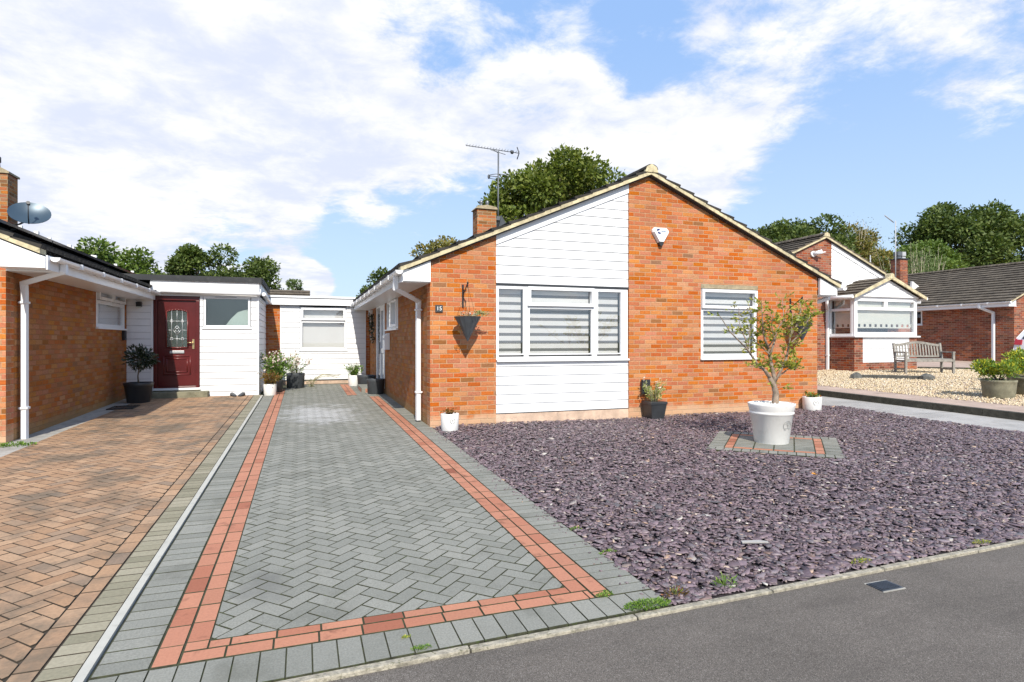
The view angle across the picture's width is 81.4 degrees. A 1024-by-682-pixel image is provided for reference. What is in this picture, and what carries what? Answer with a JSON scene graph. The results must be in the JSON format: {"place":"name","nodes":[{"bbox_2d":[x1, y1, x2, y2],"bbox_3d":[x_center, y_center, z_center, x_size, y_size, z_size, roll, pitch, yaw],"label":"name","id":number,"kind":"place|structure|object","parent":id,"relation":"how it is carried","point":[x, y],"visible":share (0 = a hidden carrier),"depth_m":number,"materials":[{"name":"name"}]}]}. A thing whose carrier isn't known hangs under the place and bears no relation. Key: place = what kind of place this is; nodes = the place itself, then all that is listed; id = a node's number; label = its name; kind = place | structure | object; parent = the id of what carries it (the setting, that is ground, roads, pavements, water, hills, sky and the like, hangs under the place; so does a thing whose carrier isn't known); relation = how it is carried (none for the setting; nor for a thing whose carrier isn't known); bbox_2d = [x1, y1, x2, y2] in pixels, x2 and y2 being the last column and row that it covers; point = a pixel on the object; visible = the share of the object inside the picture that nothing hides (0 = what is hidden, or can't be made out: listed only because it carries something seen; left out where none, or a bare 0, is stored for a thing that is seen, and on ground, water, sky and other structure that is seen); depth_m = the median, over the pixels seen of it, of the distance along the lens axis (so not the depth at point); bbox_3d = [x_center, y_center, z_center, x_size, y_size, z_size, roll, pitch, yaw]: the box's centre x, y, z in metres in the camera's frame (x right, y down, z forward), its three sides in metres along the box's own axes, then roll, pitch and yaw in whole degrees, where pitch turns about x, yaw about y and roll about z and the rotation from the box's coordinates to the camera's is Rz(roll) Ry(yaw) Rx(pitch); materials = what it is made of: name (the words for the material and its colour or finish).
{"place":"outdoors","nodes":[
{"label":"outdoors","id":0,"kind":"place"},
{"bbox_2d":[0,395,260,681],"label":"neighbour driveway","id":1,"kind":"structure","parent":0,"point":[92,511],"depth_m":4.79,"materials":[{"name":"brown brick"}]},
{"bbox_2d":[0,399,129,456],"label":"wall strip","id":2,"kind":"object","parent":1,"relation":"on","point":[38,436],"depth_m":9.00,"materials":[{"name":"concrete"}]},
{"bbox_2d":[0,441,36,447],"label":"weed","id":3,"kind":"object","parent":2,"relation":"on","point":[2,445],"visible":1,"depth_m":7.60,"materials":[{"name":"green plant"}]},
{"bbox_2d":[106,405,139,409],"bbox_3d":[-7.469,1.282,11.446,0.440,0.035,0.550,0,0,-19],"label":"drain grate","id":4,"kind":"object","parent":1,"relation":"on","point":[122,407],"visible":0.98,"depth_m":11.39,"materials":[{"name":"black metal"}]},
{"bbox_2d":[123,381,153,402],"bbox_3d":[-7.764,1.070,12.375,0.560,0.420,0.560,0,0,-19],"label":"plant pot","id":5,"kind":"object","parent":1,"relation":"on","point":[139,392],"visible":1,"depth_m":12.19,"materials":[{"name":"plastic"}]},
{"bbox_2d":[121,343,159,382],"bbox_3d":[-7.724,0.479,12.375,0.738,0.885,0.667,0,0,-19],"label":"bay tree","id":6,"kind":"object","parent":5,"relation":"on","point":[141,358],"visible":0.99,"depth_m":12.32,"materials":[{"name":"green plant"}]},
{"bbox_2d":[87,383,671,681],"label":"driveway","id":7,"kind":"structure","parent":0,"point":[329,527],"depth_m":3.82,"materials":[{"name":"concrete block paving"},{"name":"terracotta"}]},
{"bbox_2d":[256,369,282,395],"bbox_3d":[-5.644,0.963,13.886,0.657,0.614,0.555,0,0,32],"label":"plant pot","id":8,"kind":"object","parent":7,"relation":"on","point":[270,385],"visible":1,"depth_m":13.81,"materials":[{"name":"ceramic"}]},
{"bbox_2d":[260,349,296,391],"bbox_3d":[-5.773,0.732,14.667,0.921,1.056,0.860,0,0,-19],"label":"plant pot","id":9,"kind":"object","parent":7,"relation":"on","point":[279,367],"visible":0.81,"depth_m":14.62,"materials":[{"name":"plastic"}]},
{"bbox_2d":[284,352,312,388],"bbox_3d":[-5.713,0.762,15.691,0.896,0.967,0.774,0,0,-19],"label":"plant pot","id":10,"kind":"object","parent":7,"relation":"on","point":[295,378],"visible":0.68,"depth_m":15.60,"materials":[{"name":"plastic"}]},
{"bbox_2d":[304,374,340,386],"bbox_3d":[-5.148,1.075,16.020,1.096,0.394,0.552,0,0,1],"label":"trailing plant","id":11,"kind":"object","parent":7,"relation":"on","point":[316,377],"visible":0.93,"depth_m":16.06,"materials":[{"name":"green plant"}]},
{"bbox_2d":[344,361,363,385],"bbox_3d":[-4.364,0.900,16.439,0.554,0.679,0.494,0,0,-19],"label":"plant pot","id":12,"kind":"object","parent":7,"relation":"on","point":[352,376],"visible":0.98,"depth_m":16.34,"materials":[{"name":"ceramic"}]},
{"bbox_2d":[357,384,367,392],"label":"plant pot","id":13,"kind":"object","parent":7,"relation":"on","point":[362,388],"depth_m":14.80,"materials":[{"name":"ceramic"}]},
{"bbox_2d":[357,375,374,383],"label":"plant pot","id":14,"kind":"object","parent":7,"relation":"on","point":[361,379],"visible":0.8,"depth_m":15.89,"materials":[{"name":"plastic"}]},
{"bbox_2d":[367,378,384,393],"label":"plant pot","id":15,"kind":"object","parent":7,"relation":"on","point":[375,385],"visible":1,"depth_m":14.18,"materials":[{"name":"plastic"}]},
{"bbox_2d":[410,643,431,650],"bbox_3d":[-0.423,1.429,2.778,0.105,0.033,0.050,0,0,-19],"label":"weed","id":16,"kind":"object","parent":7,"relation":"on","point":[421,646],"visible":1,"depth_m":2.77,"materials":[{"name":"green plant"}]},
{"bbox_2d":[431,431,646,594],"bbox_3d":[-0.292,1.386,6.218,0.238,0.093,6.083,0,0,-19],"label":"spilled slate","id":17,"kind":"object","parent":7,"relation":"on","point":[615,565],"visible":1,"depth_m":4.80,"materials":[{"name":"purple gravel"}]},
{"bbox_2d":[596,589,613,597],"bbox_3d":[0.521,1.416,3.342,0.113,0.048,0.052,0,0,-19],"label":"weed","id":18,"kind":"object","parent":7,"relation":"on","point":[604,592],"visible":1,"depth_m":3.34,"materials":[{"name":"green plant"}]},
{"bbox_2d":[622,597,670,610],"bbox_3d":[0.730,1.420,3.224,0.297,0.050,0.126,0,0,-19],"label":"weed","id":19,"kind":"object","parent":7,"relation":"on","point":[646,602],"visible":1,"depth_m":3.22,"materials":[{"name":"green plant"}]},
{"bbox_2d":[0,0,1023,296],"label":"sky","id":20,"kind":"structure","parent":0,"point":[327,140],"materials":[{"name":"blue"}]},
{"bbox_2d":[260,379,1019,679],"bbox_3d":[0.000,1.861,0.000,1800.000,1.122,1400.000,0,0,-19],"label":"ground","id":21,"kind":"structure","parent":0,"point":[262,393],"depth_m":19.59,"materials":[{"name":"grey"}]},
{"bbox_2d":[0,157,160,443],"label":"bungalow","id":22,"kind":"object","parent":21,"relation":"on","point":[63,326],"visible":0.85,"depth_m":9.23,"materials":[{"name":"orange brick"}]},
{"bbox_2d":[0,219,52,241],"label":"solar panel","id":23,"kind":"object","parent":22,"relation":"attached to","point":[5,224],"visible":0.9,"depth_m":9.34,"materials":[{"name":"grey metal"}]},
{"bbox_2d":[7,201,50,224],"bbox_3d":[-10.021,-2.652,12.304,0.754,0.511,0.573,0,0,-19],"label":"satellite dish","id":24,"kind":"object","parent":22,"relation":"attached to","point":[28,212],"visible":0.99,"depth_m":12.38,"materials":[{"name":"metal"}]},
{"bbox_2d":[10,228,86,255],"bbox_3d":[-9.405,-2.288,10.421,2.866,1.242,1.700,0,0,-19],"label":"solar panel","id":25,"kind":"object","parent":22,"relation":"attached to","point":[37,238],"visible":0.79,"depth_m":10.67,"materials":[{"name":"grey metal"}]},
{"bbox_2d":[18,225,132,273],"bbox_3d":[-10.533,-2.288,13.628,2.866,1.242,1.700,0,0,-19],"label":"solar panel","id":26,"kind":"object","parent":22,"relation":"attached to","point":[90,259],"visible":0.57,"depth_m":14.01,"materials":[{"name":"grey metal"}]},
{"bbox_2d":[26,232,134,273],"bbox_3d":[-11.097,-2.288,15.232,2.866,1.242,1.700,0,0,-19],"label":"solar panel","id":27,"kind":"object","parent":22,"relation":"attached to","point":[115,268],"visible":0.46,"depth_m":15.48,"materials":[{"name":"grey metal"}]},
{"bbox_2d":[51,244,112,265],"bbox_3d":[-9.969,-2.288,12.024,2.866,1.242,1.700,0,0,-19],"label":"solar panel","id":28,"kind":"object","parent":22,"relation":"attached to","point":[67,250],"visible":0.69,"depth_m":12.29,"materials":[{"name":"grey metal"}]},
{"bbox_2d":[96,292,126,329],"bbox_3d":[-8.162,-0.675,12.061,0.170,0.890,1.950,0,0,-19],"label":"window","id":29,"kind":"structure","parent":22,"relation":"in","point":[107,306],"depth_m":12.14,"materials":[{"name":"plastic"}]},
{"bbox_2d":[122,331,126,339],"bbox_3d":[-8.352,-0.120,12.831,0.068,0.200,0.150,0,0,-19],"label":"doorbell","id":30,"kind":"object","parent":22,"relation":"attached to","point":[124,335],"visible":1,"depth_m":12.77,"materials":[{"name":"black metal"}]},
{"bbox_2d":[74,235,162,273],"bbox_3d":[-20.876,-2.082,31.010,4.661,6.748,5.305,0,0,-19],"label":"broadleaf tree","id":31,"kind":"object","parent":21,"relation":"on","point":[143,265],"visible":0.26,"depth_m":30.93,"materials":[{"name":"green plant"}]},
{"bbox_2d":[72,395,262,681],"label":"boundary edging","id":32,"kind":"object","parent":21,"relation":"on","point":[90,664],"visible":0.85,"depth_m":3.47,"materials":[{"name":"white concrete"}]},
{"bbox_2d":[160,243,213,275],"bbox_3d":[-17.416,-2.045,32.103,2.535,6.535,2.726,0,0,-43],"label":"pine tree","id":33,"kind":"object","parent":21,"relation":"on","point":[186,259],"visible":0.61,"depth_m":31.63,"materials":[{"name":"green plant"}]},
{"bbox_2d":[122,273,271,398],"bbox_3d":[-8.043,-0.022,14.715,3.785,2.905,3.300,0,0,-19],"label":"porch","id":34,"kind":"object","parent":21,"relation":"on","point":[210,341],"visible":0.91,"depth_m":13.60,"materials":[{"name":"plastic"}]},
{"bbox_2d":[135,302,141,307],"bbox_3d":[-8.233,-0.800,13.137,0.120,0.130,0.108,0,0,-19],"label":"wall lamp","id":35,"kind":"object","parent":34,"relation":"attached to","point":[138,304],"visible":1,"depth_m":13.10,"materials":[{"name":"black metal"}]},
{"bbox_2d":[202,296,251,328],"bbox_3d":[-6.705,-0.668,14.097,1.090,0.815,0.735,0,0,-19],"label":"window","id":36,"kind":"structure","parent":34,"relation":"in","point":[217,311],"depth_m":14.30,"materials":[{"name":"plastic"}]},
{"bbox_2d":[193,243,238,276],"bbox_3d":[-15.971,-2.077,32.521,3.254,6.600,2.961,0,0,-19],"label":"pine tree","id":37,"kind":"object","parent":21,"relation":"on","point":[218,262],"visible":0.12,"depth_m":32.23,"materials":[{"name":"green plant"}]},
{"bbox_2d":[220,255,284,289],"bbox_3d":[-13.936,-1.734,32.188,3.314,5.940,3.000,0,0,13],"label":"pine tree","id":38,"kind":"object","parent":21,"relation":"on","point":[258,267],"visible":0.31,"depth_m":31.84,"materials":[{"name":"green plant"}]},
{"bbox_2d":[187,295,369,384],"bbox_3d":[-7.006,0.098,18.228,4.873,2.765,3.160,0,0,-19],"label":"link extension","id":39,"kind":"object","parent":21,"relation":"on","point":[329,334],"visible":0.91,"depth_m":17.25,"materials":[{"name":"white"}]},
{"bbox_2d":[299,305,347,350],"bbox_3d":[-5.565,-0.362,17.540,1.395,1.335,0.695,0,0,-19],"label":"window","id":40,"kind":"structure","parent":39,"relation":"in","point":[321,329],"depth_m":17.34,"materials":[{"name":"plastic"}]},
{"bbox_2d":[255,289,309,329],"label":"outbuilding","id":41,"kind":"structure","parent":21,"relation":"on","point":[292,292],"depth_m":25.74,"materials":[{"name":"grey"}]},
{"bbox_2d":[285,279,303,289],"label":"conifer tree","id":42,"kind":"object","parent":21,"relation":"on","point":[292,284],"visible":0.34,"depth_m":31.89,"materials":[{"name":"green plant"}]},
{"bbox_2d":[356,266,389,296],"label":"broadleaf tree","id":43,"kind":"object","parent":21,"relation":"on","point":[374,275],"visible":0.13,"depth_m":26.33,"materials":[{"name":"green plant"}]},
{"bbox_2d":[408,235,459,257],"bbox_3d":[-3.003,-1.734,26.492,3.493,5.913,3.180,0,0,7],"label":"broadleaf tree","id":44,"kind":"object","parent":21,"relation":"on","point":[445,242],"visible":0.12,"depth_m":25.92,"materials":[{"name":"green plant"}]},
{"bbox_2d":[477,143,625,222],"bbox_3d":[2.513,-4.745,32.785,9.421,11.971,7.217,0,0,-19],"label":"oak tree","id":45,"kind":"object","parent":21,"relation":"on","point":[567,173],"visible":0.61,"depth_m":30.96,"materials":[{"name":"green plant"}]},
{"bbox_2d":[350,164,846,427],"bbox_3d":[0.308,-0.960,16.598,8.974,5.080,13.088,0,0,-19],"label":"bungalow","id":46,"kind":"object","parent":21,"relation":"on","point":[598,303],"visible":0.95,"depth_m":10.45,"materials":[{"name":"orange brick"}]},
{"bbox_2d":[368,312,374,342],"bbox_3d":[-3.872,-0.359,16.442,0.239,0.873,0.484,0,0,-19],"label":"hanging garland","id":47,"kind":"object","parent":46,"relation":"hanging from","point":[370,322],"visible":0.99,"depth_m":16.42,"materials":[{"name":"green plant"}]},
{"bbox_2d":[382,333,389,349],"bbox_3d":[-2.901,0.010,13.704,0.129,0.380,0.340,0,0,-19],"label":"post box","id":48,"kind":"object","parent":46,"relation":"attached to","point":[386,341],"visible":1,"depth_m":13.55,"materials":[{"name":"plastic"}]},
{"bbox_2d":[385,298,397,330],"bbox_3d":[-2.664,-0.583,13.268,0.115,0.695,1.820,0,0,-19],"label":"window","id":49,"kind":"structure","parent":46,"relation":"in","point":[392,306],"depth_m":13.18,"materials":[{"name":"plastic"}]},
{"bbox_2d":[435,305,442,311],"bbox_3d":[-1.143,-0.507,9.326,0.120,0.115,0.024,0,0,-19],"label":"number plate","id":50,"kind":"object","parent":46,"relation":"attached to","point":[438,308],"visible":1,"depth_m":9.32,"materials":[{"name":"stone"}]},
{"bbox_2d":[462,282,468,306],"bbox_3d":[-0.730,-0.726,9.312,0.030,0.382,0.321,0,0,-19],"label":"wall bracket","id":51,"kind":"object","parent":46,"relation":"attached to","point":[463,291],"depth_m":9.45,"materials":[{"name":"black metal"}]},
{"bbox_2d":[454,289,490,340],"bbox_3d":[-0.636,-0.420,9.184,0.494,0.851,0.445,0,0,24],"label":"hanging basket","id":52,"kind":"object","parent":51,"relation":"hanging from","point":[467,324],"visible":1,"depth_m":9.11,"materials":[{"name":"black metal"}]},
{"bbox_2d":[466,145,519,226],"bbox_3d":[-0.466,-3.697,14.888,1.509,2.554,0.497,0,0,-19],"label":"tv aerial","id":53,"kind":"object","parent":46,"relation":"attached to","point":[498,179],"visible":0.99,"depth_m":14.91,"materials":[{"name":"metal"}]},
{"bbox_2d":[496,285,629,361],"bbox_3d":[0.799,-0.302,10.338,2.535,1.315,0.685,0,0,-19],"label":"window","id":54,"kind":"structure","parent":46,"relation":"in","point":[534,323],"depth_m":10.14,"materials":[{"name":"plastic"}]},
{"bbox_2d":[651,227,668,245],"bbox_3d":[2.657,-1.863,10.631,0.335,0.325,0.076,0,0,-19],"label":"alarm box","id":55,"kind":"object","parent":46,"relation":"attached to","point":[660,235],"visible":1,"depth_m":10.60,"materials":[{"name":"plastic"}]},
{"bbox_2d":[700,289,757,359],"bbox_3d":[4.079,-0.310,11.218,1.338,1.320,0.170,0,0,-19],"label":"window","id":56,"kind":"structure","parent":46,"relation":"in","point":[715,345],"depth_m":11.25,"materials":[{"name":"plastic"}]},
{"bbox_2d":[789,296,802,312],"bbox_3d":[5.496,-0.661,11.502,0.030,0.382,0.321,0,0,-19],"label":"wall bracket","id":57,"kind":"object","parent":46,"relation":"attached to","point":[790,302],"depth_m":11.64,"materials":[{"name":"black metal"}]},
{"bbox_2d":[790,298,813,339],"bbox_3d":[5.542,-0.420,11.373,0.416,0.851,0.386,0,0,-19],"label":"hanging basket","id":58,"kind":"object","parent":57,"relation":"hanging from","point":[803,335],"visible":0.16,"depth_m":11.31,"materials":[{"name":"black metal"}]},
{"bbox_2d":[277,539,1023,681],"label":"kerb","id":59,"kind":"structure","parent":21,"relation":"on","point":[384,665],"depth_m":3.06,"materials":[{"name":"concrete"}]},
{"bbox_2d":[433,405,1023,605],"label":"slate chippings","id":60,"kind":"object","parent":21,"relation":"on","point":[991,529],"visible":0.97,"depth_m":5.56,"materials":[{"name":"purple gravel"}]},
{"bbox_2d":[440,407,458,431],"bbox_3d":[-0.938,1.171,8.963,0.284,0.359,0.286,0,0,-19],"label":"plant pot","id":61,"kind":"object","parent":60,"relation":"on","point":[449,420],"visible":1,"depth_m":8.86,"materials":[{"name":"ceramic"}]},
{"bbox_2d":[599,548,616,553],"bbox_3d":[0.643,1.411,3.989,0.134,0.039,0.060,0,0,-19],"label":"weed","id":62,"kind":"object","parent":60,"relation":"on","point":[609,550],"visible":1,"depth_m":3.99,"materials":[{"name":"green plant"}]},
{"bbox_2d":[641,377,667,419],"bbox_3d":[2.468,0.991,10.357,0.484,0.738,0.494,0,0,-19],"label":"plant pot","id":63,"kind":"object","parent":60,"relation":"on","point":[654,408],"visible":1,"depth_m":10.32,"materials":[{"name":"plastic"}]},
{"bbox_2d":[660,585,689,597],"bbox_3d":[0.923,1.407,3.352,0.185,0.067,0.100,0,0,-19],"label":"weed","id":64,"kind":"object","parent":60,"relation":"on","point":[675,591],"visible":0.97,"depth_m":3.35,"materials":[{"name":"green plant"}]},
{"bbox_2d":[713,571,737,587],"bbox_3d":[1.253,1.393,3.475,0.164,0.111,0.124,0,0,-19],"label":"weed","id":65,"kind":"object","parent":60,"relation":"on","point":[724,581],"visible":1,"depth_m":3.47,"materials":[{"name":"green plant"}]},
{"bbox_2d":[741,540,768,542],"bbox_3d":[1.679,1.389,4.121,0.180,0.013,0.034,0,0,0],"label":"slate sliver","id":66,"kind":"object","parent":60,"relation":"on","point":[752,541],"visible":1,"depth_m":4.11,"materials":[{"name":"stone"}]},
{"bbox_2d":[706,431,844,458],"bbox_3d":[3.507,1.375,7.949,1.547,0.055,1.677,0,0,25],"label":"paved diamond","id":67,"kind":"object","parent":60,"relation":"on","point":[809,446],"visible":0.88,"depth_m":7.75,"materials":[{"name":"concrete paving"},{"name":"terracotta"}]},
{"bbox_2d":[747,401,795,444],"bbox_3d":[3.503,1.105,8.037,0.604,0.554,0.604,0,0,-19],"label":"plant pot","id":68,"kind":"object","parent":67,"relation":"on","point":[771,423],"visible":0.98,"depth_m":7.83,"materials":[{"name":"ceramic"}]},
{"bbox_2d":[706,292,828,403],"bbox_3d":[3.398,0.129,8.041,2.015,1.642,0.743,0,0,-19],"label":"olive tree","id":69,"kind":"object","parent":68,"relation":"in","point":[790,364],"visible":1,"depth_m":8.03,"materials":[{"name":"green plant"}]},
{"bbox_2d":[802,390,821,410],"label":"plant pot","id":70,"kind":"object","parent":60,"relation":"on","point":[810,402],"visible":0.98,"depth_m":11.47,"materials":[{"name":"ceramic"}]},
{"bbox_2d":[849,557,872,563],"bbox_3d":[2.254,1.417,3.847,0.172,0.046,0.084,0,0,-19],"label":"weed","id":71,"kind":"object","parent":60,"relation":"on","point":[862,559],"visible":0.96,"depth_m":3.85,"materials":[{"name":"green plant"}]},
{"bbox_2d":[972,539,992,543],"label":"weed","id":72,"kind":"object","parent":60,"relation":"on","point":[983,540],"visible":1,"depth_m":4.22,"materials":[{"name":"green plant"}]},
{"bbox_2d":[752,213,861,255],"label":"oak tree","id":73,"kind":"object","parent":21,"relation":"on","point":[777,231],"visible":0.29,"depth_m":44.22,"materials":[{"name":"green plant"}]},
{"bbox_2d":[775,232,927,370],"bbox_3d":[8.443,-1.036,24.587,8.852,5.032,13.210,0,0,-19],"label":"bungalow","id":74,"kind":"object","parent":21,"relation":"on","point":[863,322],"visible":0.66,"depth_m":19.28,"materials":[{"name":"white paint"}]},
{"bbox_2d":[810,249,825,256],"bbox_3d":[9.888,-2.841,19.223,0.480,0.223,0.220,0,0,15],"label":"security light","id":75,"kind":"object","parent":74,"relation":"attached to","point":[814,253],"visible":1,"depth_m":19.20,"materials":[{"name":"plastic"}]},
{"bbox_2d":[829,297,920,336],"bbox_3d":[11.835,-0.760,19.494,2.860,1.320,1.070,0,0,-19],"label":"bay window","id":76,"kind":"structure","parent":74,"relation":"in","point":[858,316],"depth_m":19.19,"materials":[{"name":"plastic"}]},
{"bbox_2d":[837,221,894,272],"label":"broadleaf tree","id":77,"kind":"object","parent":21,"relation":"on","point":[871,252],"visible":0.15,"depth_m":47.39,"materials":[{"name":"green plant"}]},
{"bbox_2d":[817,390,1023,420],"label":"path kerb","id":78,"kind":"structure","parent":21,"relation":"on","point":[1004,414],"depth_m":11.84,"materials":[{"name":"black concrete"}]},
{"bbox_2d":[817,368,1023,406],"bbox_3d":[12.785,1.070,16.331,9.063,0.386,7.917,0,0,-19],"label":"garden gravel","id":79,"kind":"structure","parent":21,"relation":"on","point":[965,375],"depth_m":15.33,"materials":[{"name":"beige gravel"}]},
{"bbox_2d":[850,372,862,378],"bbox_3d":[9.787,1.048,16.910,0.327,0.337,0.313,0,0,-19],"label":"rock","id":80,"kind":"object","parent":79,"relation":"on","point":[855,375],"visible":0.53,"depth_m":16.83,"materials":[{"name":"grey stone"}]},
{"bbox_2d":[851,243,869,260],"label":"broadleaf tree","id":81,"kind":"object","parent":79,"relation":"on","point":[856,250],"depth_m":47.09,"materials":[{"name":"green plant"}]},
{"bbox_2d":[843,215,890,265],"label":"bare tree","id":82,"kind":"object","parent":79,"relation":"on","point":[864,237],"visible":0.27,"depth_m":47.60,"materials":[{"name":"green plant"}]},
{"bbox_2d":[862,375,918,378],"bbox_3d":[10.435,1.010,16.431,1.352,0.152,0.124,0,0,41],"label":"timber edging","id":83,"kind":"object","parent":79,"relation":"on","point":[892,376],"visible":0.54,"depth_m":16.36,"materials":[{"name":"wood"}]},
{"bbox_2d":[867,238,952,273],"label":"willow tree","id":84,"kind":"object","parent":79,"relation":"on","point":[915,267],"visible":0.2,"depth_m":46.18,"materials":[{"name":"green plant"}]},
{"bbox_2d":[892,341,955,373],"bbox_3d":[12.159,0.475,17.608,1.430,0.940,0.661,0,0,2],"label":"garden bench","id":85,"kind":"object","parent":79,"relation":"on","point":[941,359],"visible":0.97,"depth_m":17.81,"materials":[{"name":"grey wood"}]},
{"bbox_2d":[918,373,934,379],"bbox_3d":[11.098,1.009,15.918,0.414,0.317,0.377,0,0,-19],"label":"rock","id":86,"kind":"object","parent":79,"relation":"on","point":[927,376],"visible":0.58,"depth_m":15.80,"materials":[{"name":"grey stone"}]},
{"bbox_2d":[918,367,972,368],"bbox_3d":[23.881,0.927,21.465,20.668,0.129,1.658,0,0,-13],"label":"forecourt edging","id":87,"kind":"object","parent":79,"relation":"on","point":[945,367],"visible":0.33,"depth_m":19.70,"materials":[{"name":"brown wood"}]},
{"bbox_2d":[966,357,1023,398],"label":"planter","id":88,"kind":"object","parent":79,"relation":"on","point":[1001,387],"visible":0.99,"depth_m":12.38,"materials":[{"name":"stone"}]},
{"bbox_2d":[1000,345,1023,379],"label":"shrub","id":89,"kind":"object","parent":79,"relation":"on","point":[1018,352],"visible":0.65,"depth_m":14.42,"materials":[{"name":"plant"}]},
{"bbox_2d":[1001,356,1023,394],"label":"planter","id":90,"kind":"object","parent":79,"relation":"on","point":[1020,387],"visible":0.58,"depth_m":12.63,"materials":[{"name":"concrete"}]},
{"bbox_2d":[819,396,1023,431],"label":"side drive","id":91,"kind":"structure","parent":21,"relation":"on","point":[991,422],"depth_m":11.08,"materials":[{"name":"concrete"}]},
{"bbox_2d":[886,238,975,273],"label":"broadleaf tree","id":92,"kind":"object","parent":21,"relation":"on","point":[952,263],"visible":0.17,"depth_m":49.36,"materials":[{"name":"green plant"}]},
{"bbox_2d":[887,198,1023,272],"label":"oak tree","id":93,"kind":"object","parent":21,"relation":"on","point":[983,235],"visible":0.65,"depth_m":52.13,"materials":[{"name":"green plant"}]},
{"bbox_2d":[889,251,1023,362],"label":"bungalow","id":94,"kind":"object","parent":21,"relation":"on","point":[970,313],"visible":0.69,"depth_m":25.58,"materials":[{"name":"red brick"}]},
{"bbox_2d":[884,215,895,276],"bbox_3d":[18.317,-4.397,28.829,1.030,3.354,0.176,0,0,-37],"label":"tv aerial","id":95,"kind":"object","parent":94,"relation":"attached to","point":[895,242],"visible":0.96,"depth_m":29.04,"materials":[{"name":"grey metal"}]},
{"bbox_2d":[910,311,921,325],"bbox_3d":[18.775,-1.060,27.393,0.685,0.740,0.730,0,0,-19],"label":"window","id":96,"kind":"structure","parent":94,"relation":"in","point":[919,313],"depth_m":27.69,"materials":[{"name":"plastic"}]},
{"bbox_2d":[917,361,996,367],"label":"forecourt","id":97,"kind":"structure","parent":21,"relation":"on","point":[966,364],"depth_m":22.34,"materials":[{"name":"pink concrete"}]},
{"bbox_2d":[1013,330,1023,349],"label":"parked car","id":98,"kind":"object","parent":97,"relation":"on","point":[1019,340],"visible":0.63,"depth_m":21.59,"materials":[{"name":"white metal"}]},
{"bbox_2d":[328,544,1023,681],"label":"road","id":99,"kind":"structure","parent":0,"point":[958,619],"depth_m":2.89,"materials":[{"name":"grey asphalt"}]},
{"bbox_2d":[864,580,905,592],"bbox_3d":[2.213,1.466,3.534,0.176,0.039,0.128,0,0,-19],"label":"drain cover","id":100,"kind":"object","parent":99,"relation":"on","point":[884,586],"visible":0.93,"depth_m":3.52,"materials":[{"name":"metal"}]},
{"bbox_2d":[817,385,1023,412],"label":"pink path","id":101,"kind":"structure","parent":0,"point":[946,401],"depth_m":12.52,"materials":[{"name":"pink concrete"}]}
]}

